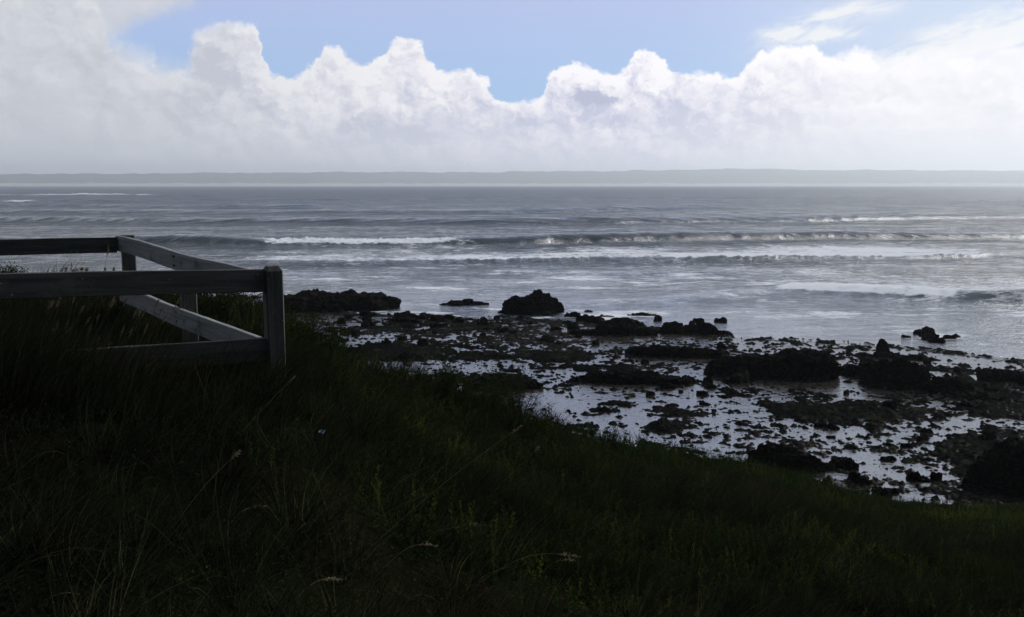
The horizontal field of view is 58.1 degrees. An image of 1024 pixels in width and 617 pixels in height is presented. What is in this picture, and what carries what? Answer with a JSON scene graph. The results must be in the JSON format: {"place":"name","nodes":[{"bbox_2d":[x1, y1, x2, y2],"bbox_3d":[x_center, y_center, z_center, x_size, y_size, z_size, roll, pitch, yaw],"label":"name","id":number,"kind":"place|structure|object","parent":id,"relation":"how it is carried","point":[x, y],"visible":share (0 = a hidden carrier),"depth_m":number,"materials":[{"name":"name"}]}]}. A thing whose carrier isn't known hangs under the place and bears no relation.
{"place":"outdoors","nodes":[
{"label":"outdoors","id":0,"kind":"place"},
{"bbox_2d":[0,186,1023,507],"bbox_3d":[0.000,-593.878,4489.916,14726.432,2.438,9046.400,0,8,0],"label":"sea","id":1,"kind":"structure","parent":0,"point":[854,264],"depth_m":109.89,"materials":[{"name":"liquid"}]},
{"bbox_2d":[439,298,488,305],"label":"flat rock","id":2,"kind":"object","parent":1,"relation":"in","point":[464,302],"visible":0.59,"depth_m":69.57,"materials":[{"name":"stone"}]},
{"bbox_2d":[627,312,656,315],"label":"flat rock","id":3,"kind":"object","parent":1,"relation":"in","point":[640,314],"visible":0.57,"depth_m":64.05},
{"bbox_2d":[0,253,1023,616],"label":"grassy slope","id":4,"kind":"structure","parent":0,"point":[8,606],"depth_m":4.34,"materials":[{"name":"plant"}]},
{"bbox_2d":[0,261,37,272],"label":"shrub","id":5,"kind":"object","parent":4,"relation":"on","point":[3,268],"visible":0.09,"depth_m":10.84,"materials":[{"name":"green plant"}]},
{"bbox_2d":[91,296,114,342],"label":"grass stalk","id":6,"kind":"object","parent":4,"relation":"on","point":[111,304],"depth_m":6.54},
{"bbox_2d":[0,235,285,380],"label":"wooden fence","id":7,"kind":"object","parent":4,"relation":"on","point":[186,277],"visible":0.73,"depth_m":5.73,"materials":[{"name":"grey wood"}]},
{"bbox_2d":[140,299,159,340],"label":"grass stalk","id":8,"kind":"object","parent":4,"relation":"on","point":[157,302],"depth_m":6.69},
{"bbox_2d":[157,297,179,343],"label":"grass stalk","id":9,"kind":"object","parent":4,"relation":"on","point":[172,312],"depth_m":6.68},
{"bbox_2d":[168,450,240,533],"bbox_3d":[-1.284,0.779,3.801,0.356,0.358,0.024,-5,9,-32],"label":"grass stalk","id":10,"kind":"object","parent":4,"relation":"on","point":[236,453],"depth_m":3.82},
{"bbox_2d":[166,292,262,314],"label":"shrub","id":11,"kind":"object","parent":4,"relation":"on","point":[221,296],"visible":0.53,"depth_m":9.52,"materials":[{"name":"green plant"}]},
{"bbox_2d":[231,503,265,521],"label":"grass stalk","id":12,"kind":"object","parent":4,"relation":"on","point":[252,507],"depth_m":4.10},
{"bbox_2d":[242,376,294,431],"bbox_3d":[-1.324,0.532,4.972,0.350,0.304,0.018,-6,10,-37],"label":"grass stalk","id":13,"kind":"object","parent":4,"relation":"on","point":[273,397],"depth_m":5.00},
{"bbox_2d":[263,304,336,351],"bbox_3d":[-1.900,0.207,8.231,0.701,0.541,0.676,-7,10,-43],"label":"shrub","id":14,"kind":"object","parent":4,"relation":"on","point":[297,327],"visible":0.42,"depth_m":8.23,"materials":[{"name":"green plant"}]},
{"bbox_2d":[299,577,342,595],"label":"grass stalk","id":15,"kind":"object","parent":4,"relation":"on","point":[329,579],"depth_m":3.64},
{"bbox_2d":[311,314,353,359],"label":"shrub","id":16,"kind":"object","parent":4,"relation":"on","point":[334,340],"visible":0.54,"depth_m":8.46,"materials":[{"name":"green plant"}]},
{"bbox_2d":[363,362,402,387],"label":"shrub","id":17,"kind":"object","parent":4,"relation":"on","point":[393,374],"visible":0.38,"depth_m":9.56,"materials":[{"name":"green plant"}]},
{"bbox_2d":[386,541,437,565],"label":"grass stalk","id":18,"kind":"object","parent":4,"relation":"on","point":[426,544],"depth_m":4.27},
{"bbox_2d":[353,424,521,563],"bbox_3d":[-0.337,0.827,4.017,0.830,0.578,0.024,-3,8,-22],"label":"grass stalk","id":19,"kind":"object","parent":4,"relation":"on","point":[514,430],"depth_m":4.03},
{"bbox_2d":[416,347,464,399],"bbox_3d":[-0.778,0.727,10.365,0.487,0.625,0.461,-7,11,-44],"label":"shrub","id":20,"kind":"object","parent":4,"relation":"on","point":[450,377],"visible":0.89,"depth_m":10.34,"materials":[{"name":"green plant"}]},
{"bbox_2d":[449,367,473,401],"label":"shrub","id":21,"kind":"object","parent":4,"relation":"on","point":[460,383],"visible":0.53,"depth_m":10.60,"materials":[{"name":"green plant"}]},
{"bbox_2d":[459,364,517,412],"bbox_3d":[-0.325,0.936,10.536,0.782,0.598,0.816,0,8,0],"label":"shrub","id":22,"kind":"object","parent":4,"relation":"on","point":[488,398],"visible":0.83,"depth_m":10.47,"materials":[{"name":"green plant"}]},
{"bbox_2d":[490,446,538,495],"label":"grass stalk","id":23,"kind":"object","parent":4,"relation":"on","point":[517,467],"depth_m":5.91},
{"bbox_2d":[490,358,546,418],"bbox_3d":[0.058,0.975,10.922,0.698,0.781,0.570,5,9,33],"label":"shrub","id":24,"kind":"object","parent":4,"relation":"on","point":[517,397],"visible":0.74,"depth_m":10.93,"materials":[{"name":"green plant"}]},
{"bbox_2d":[476,552,579,585],"bbox_3d":[0.069,1.252,4.456,0.570,0.124,0.038,-3,8,-19],"label":"grass stalk","id":25,"kind":"object","parent":4,"relation":"on","point":[563,554],"depth_m":4.49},
{"bbox_2d":[528,402,560,430],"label":"shrub","id":26,"kind":"object","parent":4,"relation":"on","point":[545,418],"visible":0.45,"depth_m":11.37,"materials":[{"name":"green plant"}]},
{"bbox_2d":[540,558,573,573],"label":"grass stalk","id":27,"kind":"object","parent":4,"relation":"on","point":[570,560],"depth_m":5.13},
{"bbox_2d":[601,422,624,447],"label":"shrub","id":28,"kind":"object","parent":4,"relation":"on","point":[614,435],"visible":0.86,"depth_m":13.08,"materials":[{"name":"green plant"}]},
{"bbox_2d":[0,168,1023,183],"bbox_3d":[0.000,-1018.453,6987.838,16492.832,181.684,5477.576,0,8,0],"label":"hills","id":29,"kind":"structure","parent":0,"point":[727,175],"depth_m":8237.53,"materials":[{"name":"grey"}]},
{"bbox_2d":[0,182,1023,185],"bbox_3d":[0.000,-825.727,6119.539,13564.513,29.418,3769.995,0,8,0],"label":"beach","id":30,"kind":"structure","parent":0,"point":[507,184],"depth_m":7638.16,"materials":[{"name":"liquid"}]},
{"bbox_2d":[0,0,1023,173],"label":"sky","id":31,"kind":"structure","parent":0,"point":[87,86],"materials":[{"name":"white"}]},
{"bbox_2d":[287,310,1023,507],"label":"rock platform","id":32,"kind":"object","parent":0,"point":[969,447],"visible":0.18,"depth_m":39.31,"materials":[{"name":"stone"}]},
{"bbox_2d":[260,288,400,312],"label":"rock ledge","id":33,"kind":"object","parent":32,"relation":"on","point":[348,300],"visible":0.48,"depth_m":66.62,"materials":[{"name":"stone"}]},
{"bbox_2d":[337,317,345,322],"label":"rock","id":34,"kind":"object","parent":32,"relation":"on","point":[342,319],"visible":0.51,"depth_m":60.49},
{"bbox_2d":[345,314,351,319],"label":"rock","id":35,"kind":"object","parent":32,"relation":"on","point":[348,316],"visible":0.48,"depth_m":62.16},
{"bbox_2d":[351,330,359,335],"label":"rock","id":36,"kind":"object","parent":32,"relation":"on","point":[354,333],"visible":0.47,"depth_m":55.57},
{"bbox_2d":[361,316,371,319],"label":"rock","id":37,"kind":"object","parent":32,"relation":"on","point":[366,318],"visible":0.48,"depth_m":61.90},
{"bbox_2d":[359,309,377,315],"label":"rock","id":38,"kind":"object","parent":32,"relation":"on","point":[365,312],"visible":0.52,"depth_m":63.97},
{"bbox_2d":[361,321,375,326],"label":"rock","id":39,"kind":"object","parent":32,"relation":"on","point":[367,323],"visible":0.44,"depth_m":58.98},
{"bbox_2d":[380,339,391,344],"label":"rock","id":40,"kind":"object","parent":32,"relation":"on","point":[387,341],"visible":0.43,"depth_m":52.08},
{"bbox_2d":[391,316,401,320],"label":"rock","id":41,"kind":"object","parent":32,"relation":"on","point":[398,318],"visible":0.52,"depth_m":61.06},
{"bbox_2d":[397,336,406,339],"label":"rock","id":42,"kind":"object","parent":32,"relation":"on","point":[402,337],"visible":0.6,"depth_m":54.01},
{"bbox_2d":[383,351,422,360],"bbox_3d":[-5.645,2.616,48.150,2.218,0.818,1.010,-3,8,-20],"label":"rock ledge","id":43,"kind":"object","parent":32,"relation":"on","point":[406,354],"visible":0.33,"depth_m":47.89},
{"bbox_2d":[402,313,416,317],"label":"rock","id":44,"kind":"object","parent":32,"relation":"on","point":[412,315],"visible":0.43,"depth_m":63.00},
{"bbox_2d":[401,316,419,322],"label":"rock","id":45,"kind":"object","parent":32,"relation":"on","point":[408,319],"visible":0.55,"depth_m":60.64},
{"bbox_2d":[415,315,428,318],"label":"rock","id":46,"kind":"object","parent":32,"relation":"on","point":[422,316],"visible":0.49,"depth_m":62.32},
{"bbox_2d":[417,338,428,344],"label":"rock","id":47,"kind":"object","parent":32,"relation":"on","point":[422,341],"visible":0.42,"depth_m":52.11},
{"bbox_2d":[430,322,440,327],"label":"rock","id":48,"kind":"object","parent":32,"relation":"on","point":[435,324],"visible":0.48,"depth_m":58.56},
{"bbox_2d":[430,315,441,320],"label":"rock","id":49,"kind":"object","parent":32,"relation":"on","point":[433,317],"visible":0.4,"depth_m":61.44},
{"bbox_2d":[436,318,446,321],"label":"rock","id":50,"kind":"object","parent":32,"relation":"on","point":[440,320],"visible":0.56,"depth_m":61.07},
{"bbox_2d":[442,314,454,319],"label":"rock","id":51,"kind":"object","parent":32,"relation":"on","point":[449,316],"visible":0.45,"depth_m":62.19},
{"bbox_2d":[452,317,463,322],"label":"rock","id":52,"kind":"object","parent":32,"relation":"on","point":[459,319],"visible":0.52,"depth_m":60.86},
{"bbox_2d":[462,356,492,360],"bbox_3d":[-1.792,2.672,48.260,2.592,0.336,1.619,0,8,-2],"label":"rock ledge","id":53,"kind":"object","parent":32,"relation":"on","point":[482,358],"visible":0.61,"depth_m":48.01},
{"bbox_2d":[476,316,487,322],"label":"rock","id":54,"kind":"object","parent":32,"relation":"on","point":[483,318],"visible":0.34,"depth_m":60.55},
{"bbox_2d":[476,320,493,325],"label":"rock","id":55,"kind":"object","parent":32,"relation":"on","point":[480,322],"visible":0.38,"depth_m":59.19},
{"bbox_2d":[497,327,509,332],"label":"rock","id":56,"kind":"object","parent":32,"relation":"on","point":[505,329],"visible":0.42,"depth_m":56.66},
{"bbox_2d":[466,372,543,390],"bbox_3d":[-0.425,3.391,41.441,3.697,1.065,1.632,0,8,-1],"label":"rock ledge","id":57,"kind":"object","parent":32,"relation":"on","point":[529,386],"visible":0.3,"depth_m":41.03,"materials":[{"name":"stone"}]},
{"bbox_2d":[498,289,564,313],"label":"boulder","id":58,"kind":"object","parent":32,"relation":"on","point":[538,301],"visible":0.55,"depth_m":65.02,"materials":[{"name":"stone"}]},
{"bbox_2d":[522,354,547,359],"bbox_3d":[1.800,2.628,48.359,2.718,0.430,1.543,0,8,2],"label":"rock ledge","id":59,"kind":"object","parent":32,"relation":"on","point":[545,355],"visible":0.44,"depth_m":48.16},
{"bbox_2d":[538,337,553,341],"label":"rock","id":60,"kind":"object","parent":32,"relation":"on","point":[542,339],"visible":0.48,"depth_m":53.33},
{"bbox_2d":[549,326,561,330],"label":"rock","id":61,"kind":"object","parent":32,"relation":"on","point":[554,328],"visible":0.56,"depth_m":57.46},
{"bbox_2d":[564,311,580,316],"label":"rock","id":62,"kind":"object","parent":32,"relation":"on","point":[572,314],"visible":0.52,"depth_m":63.52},
{"bbox_2d":[568,328,578,333],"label":"ridge stone","id":63,"kind":"object","parent":32,"relation":"on","point":[574,331],"visible":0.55,"depth_m":56.06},
{"bbox_2d":[567,321,580,329],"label":"ridge stone","id":64,"kind":"object","parent":32,"relation":"on","point":[570,325],"visible":0.46,"depth_m":57.86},
{"bbox_2d":[576,314,587,320],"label":"ridge stone","id":65,"kind":"object","parent":32,"relation":"on","point":[581,317],"visible":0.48,"depth_m":61.59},
{"bbox_2d":[587,315,601,322],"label":"ridge stone","id":66,"kind":"object","parent":32,"relation":"on","point":[592,318],"visible":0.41,"depth_m":60.18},
{"bbox_2d":[592,339,599,344],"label":"rock","id":67,"kind":"object","parent":32,"relation":"on","point":[595,341],"visible":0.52,"depth_m":52.31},
{"bbox_2d":[589,405,620,412],"bbox_3d":[3.733,4.141,37.172,1.278,0.431,0.873,1,8,6],"label":"rock","id":68,"kind":"object","parent":32,"relation":"on","point":[599,408],"visible":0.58,"depth_m":36.96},
{"bbox_2d":[579,320,657,335],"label":"rock ridge","id":69,"kind":"object","parent":32,"relation":"on","point":[610,327],"visible":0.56,"depth_m":55.60,"materials":[{"name":"stone"}]},
{"bbox_2d":[610,317,635,323],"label":"ridge stone","id":70,"kind":"object","parent":32,"relation":"on","point":[625,319],"visible":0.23,"depth_m":59.28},
{"bbox_2d":[569,368,693,385],"bbox_3d":[5.513,3.260,42.622,5.805,1.009,1.569,1,8,8],"label":"rock ledge","id":71,"kind":"object","parent":32,"relation":"on","point":[618,376],"visible":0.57,"depth_m":42.16,"materials":[{"name":"stone"}]},
{"bbox_2d":[635,322,644,325],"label":"ridge stone","id":72,"kind":"object","parent":32,"relation":"on","point":[640,323],"visible":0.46,"depth_m":59.03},
{"bbox_2d":[640,358,649,363],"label":"rock","id":73,"kind":"object","parent":32,"relation":"on","point":[644,360],"visible":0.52,"depth_m":46.89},
{"bbox_2d":[646,390,654,395],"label":"rock","id":74,"kind":"object","parent":32,"relation":"on","point":[649,393],"visible":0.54,"depth_m":39.69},
{"bbox_2d":[653,315,661,320],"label":"ridge stone","id":75,"kind":"object","parent":32,"relation":"on","point":[658,318],"visible":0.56,"depth_m":61.45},
{"bbox_2d":[647,417,679,432],"bbox_3d":[5.680,4.489,34.608,1.235,0.582,2.002,1,8,9],"label":"rock slab","id":76,"kind":"object","parent":32,"relation":"on","point":[663,422],"visible":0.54,"depth_m":34.35,"materials":[{"name":"stone"}]},
{"bbox_2d":[660,381,675,388],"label":"rock","id":77,"kind":"object","parent":32,"relation":"on","point":[664,385],"visible":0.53,"depth_m":41.08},
{"bbox_2d":[658,406,684,412],"bbox_3d":[6.455,4.170,37.027,1.836,0.385,1.186,1,8,10],"label":"rock ledge","id":78,"kind":"object","parent":32,"relation":"on","point":[673,408],"visible":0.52,"depth_m":36.91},
{"bbox_2d":[624,344,725,357],"bbox_3d":[8.645,2.394,48.959,5.324,1.042,1.235,1,8,10],"label":"rock ledge","id":79,"kind":"object","parent":32,"relation":"on","point":[658,350],"visible":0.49,"depth_m":48.58,"materials":[{"name":"stone"}]},
{"bbox_2d":[681,375,694,381],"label":"rock","id":80,"kind":"object","parent":32,"relation":"on","point":[688,377],"visible":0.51,"depth_m":42.25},
{"bbox_2d":[655,321,732,334],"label":"rock ridge","id":81,"kind":"object","parent":32,"relation":"on","point":[676,327],"visible":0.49,"depth_m":56.13,"materials":[{"name":"stone"}]},
{"bbox_2d":[696,391,709,395],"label":"rock","id":82,"kind":"object","parent":32,"relation":"on","point":[700,393],"visible":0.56,"depth_m":39.74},
{"bbox_2d":[703,375,712,383],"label":"rock","id":83,"kind":"object","parent":32,"relation":"on","point":[708,378],"visible":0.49,"depth_m":42.03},
{"bbox_2d":[706,382,716,388],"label":"rock","id":84,"kind":"object","parent":32,"relation":"on","point":[710,385],"visible":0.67,"depth_m":41.10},
{"bbox_2d":[714,317,726,322],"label":"ridge stone","id":85,"kind":"object","parent":32,"relation":"on","point":[722,319],"visible":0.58,"depth_m":60.89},
{"bbox_2d":[716,341,726,348],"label":"rock","id":86,"kind":"object","parent":32,"relation":"on","point":[720,345],"visible":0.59,"depth_m":51.00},
{"bbox_2d":[722,377,730,381],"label":"rock","id":87,"kind":"object","parent":32,"relation":"on","point":[726,379],"visible":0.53,"depth_m":42.44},
{"bbox_2d":[703,347,840,380],"bbox_3d":[12.401,2.698,44.131,6.492,1.723,2.643,1,8,11],"label":"rock mass","id":88,"kind":"object","parent":32,"relation":"on","point":[792,363],"visible":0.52,"depth_m":43.28,"materials":[{"name":"stone"}]},
{"bbox_2d":[746,442,826,472],"bbox_3d":[8.774,4.917,29.695,2.687,1.161,1.186,2,8,17],"label":"rock mass","id":89,"kind":"object","parent":32,"relation":"on","point":[781,453],"visible":0.48,"depth_m":29.33,"materials":[{"name":"stone"}]},
{"bbox_2d":[813,422,826,426],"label":"rock","id":90,"kind":"object","parent":32,"relation":"on","point":[819,424],"visible":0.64,"depth_m":34.55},
{"bbox_2d":[825,462,834,470],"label":"rock","id":91,"kind":"object","parent":32,"relation":"on","point":[830,466],"visible":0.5,"depth_m":29.33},
{"bbox_2d":[825,423,839,429],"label":"rock","id":92,"kind":"object","parent":32,"relation":"on","point":[836,427],"visible":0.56,"depth_m":34.27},
{"bbox_2d":[829,457,858,469],"bbox_3d":[10.651,5.128,29.664,1.008,0.750,0.503,3,8,20],"label":"rock","id":93,"kind":"object","parent":32,"relation":"on","point":[849,463],"visible":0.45,"depth_m":29.48,"materials":[{"name":"stone"}]},
{"bbox_2d":[841,359,876,375],"bbox_3d":[16.837,3.002,43.883,2.293,1.186,1.195,3,8,21],"label":"rock mass","id":94,"kind":"object","parent":32,"relation":"on","point":[853,369],"visible":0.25,"depth_m":43.75,"materials":[{"name":"stone"}]},
{"bbox_2d":[846,471,871,484],"bbox_3d":[10.569,5.358,27.982,0.871,0.743,0.548,3,8,21],"label":"rock","id":95,"kind":"object","parent":32,"relation":"on","point":[858,478],"visible":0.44,"depth_m":27.95,"materials":[{"name":"stone"}]},
{"bbox_2d":[872,487,892,496],"bbox_3d":[10.844,5.530,27.000,0.574,0.613,0.392,1,8,8],"label":"rock","id":96,"kind":"object","parent":32,"relation":"on","point":[884,491],"visible":0.45,"depth_m":26.89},
{"bbox_2d":[876,338,893,353],"bbox_3d":[19.913,2.223,49.303,0.871,1.291,0.746,-1,8,-5],"label":"standing rock","id":97,"kind":"object","parent":32,"relation":"on","point":[881,346],"visible":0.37,"depth_m":49.16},
{"bbox_2d":[880,456,896,460],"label":"rock","id":98,"kind":"object","parent":32,"relation":"on","point":[887,458],"visible":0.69,"depth_m":30.34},
{"bbox_2d":[882,399,897,409],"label":"rock","id":99,"kind":"object","parent":32,"relation":"on","point":[892,404],"visible":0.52,"depth_m":37.35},
{"bbox_2d":[887,488,899,493],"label":"rock","id":100,"kind":"object","parent":32,"relation":"on","point":[895,490],"visible":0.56,"depth_m":27.13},
{"bbox_2d":[858,358,931,388],"bbox_3d":[17.354,3.058,41.778,3.154,1.635,1.575,3,8,23],"label":"rock mass","id":101,"kind":"object","parent":32,"relation":"on","point":[901,373],"visible":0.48,"depth_m":41.37,"materials":[{"name":"stone"}]},
{"bbox_2d":[853,351,940,360],"bbox_3d":[20.134,2.630,48.443,4.724,0.710,1.091,3,8,23],"label":"rock ledge","id":102,"kind":"object","parent":32,"relation":"on","point":[899,355],"visible":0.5,"depth_m":48.22,"materials":[{"name":"stone"}]},
{"bbox_2d":[900,443,912,447],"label":"rock","id":103,"kind":"object","parent":32,"relation":"on","point":[907,445],"visible":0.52,"depth_m":31.88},
{"bbox_2d":[906,471,929,481],"bbox_3d":[12.503,5.316,28.372,0.763,0.693,0.428,0,8,3],"label":"rock","id":104,"kind":"object","parent":32,"relation":"on","point":[914,476],"visible":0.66,"depth_m":28.27,"materials":[{"name":"stone"}]},
{"bbox_2d":[916,434,928,441],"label":"rock","id":105,"kind":"object","parent":32,"relation":"on","point":[923,437],"visible":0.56,"depth_m":32.69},
{"bbox_2d":[913,326,934,334],"bbox_3d":[25.051,1.458,56.044,1.282,0.817,0.734,1,8,6],"label":"sea rock","id":106,"kind":"object","parent":32,"relation":"on","point":[920,331],"visible":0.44,"depth_m":55.85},
{"bbox_2d":[919,457,930,460],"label":"rock","id":107,"kind":"object","parent":32,"relation":"on","point":[925,459],"visible":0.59,"depth_m":30.28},
{"bbox_2d":[920,428,932,433],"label":"rock","id":108,"kind":"object","parent":32,"relation":"on","point":[924,431],"visible":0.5,"depth_m":33.54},
{"bbox_2d":[923,358,930,363],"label":"rock","id":109,"kind":"object","parent":32,"relation":"on","point":[926,361],"visible":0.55,"depth_m":46.90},
{"bbox_2d":[921,332,939,339],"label":"sea rock","id":110,"kind":"object","parent":32,"relation":"on","point":[925,337],"visible":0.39,"depth_m":54.00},
{"bbox_2d":[930,471,942,480],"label":"rock","id":111,"kind":"object","parent":32,"relation":"on","point":[937,476],"visible":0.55,"depth_m":28.25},
{"bbox_2d":[928,336,945,342],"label":"sea rock","id":112,"kind":"object","parent":32,"relation":"on","point":[936,339],"visible":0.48,"depth_m":53.15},
{"bbox_2d":[921,376,974,392],"bbox_3d":[19.045,3.529,40.393,2.195,1.068,0.913,4,8,26],"label":"rock mass","id":113,"kind":"object","parent":32,"relation":"on","point":[940,383],"visible":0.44,"depth_m":40.23,"materials":[{"name":"stone"}]},
{"bbox_2d":[943,334,956,338],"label":"sea rock","id":114,"kind":"object","parent":32,"relation":"on","point":[946,336],"visible":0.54,"depth_m":54.38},
{"bbox_2d":[956,401,972,406],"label":"rock","id":115,"kind":"object","parent":32,"relation":"on","point":[961,404],"visible":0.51,"depth_m":37.58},
{"bbox_2d":[977,430,996,439],"bbox_3d":[16.839,4.636,32.748,0.778,0.598,0.500,0,8,-2],"label":"rock","id":116,"kind":"object","parent":32,"relation":"on","point":[988,435],"visible":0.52,"depth_m":32.58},
{"bbox_2d":[984,387,997,391],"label":"rock","id":117,"kind":"object","parent":32,"relation":"on","point":[990,389],"visible":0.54,"depth_m":40.40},
{"bbox_2d":[962,437,1023,494],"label":"rock mass","id":118,"kind":"object","parent":32,"relation":"on","point":[999,466],"visible":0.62,"depth_m":27.38,"materials":[{"name":"stone"}]},
{"bbox_2d":[976,368,1023,384],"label":"rock mass","id":119,"kind":"object","parent":32,"relation":"on","point":[990,374],"visible":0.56,"depth_m":42.52,"materials":[{"name":"stone"}]}
]}

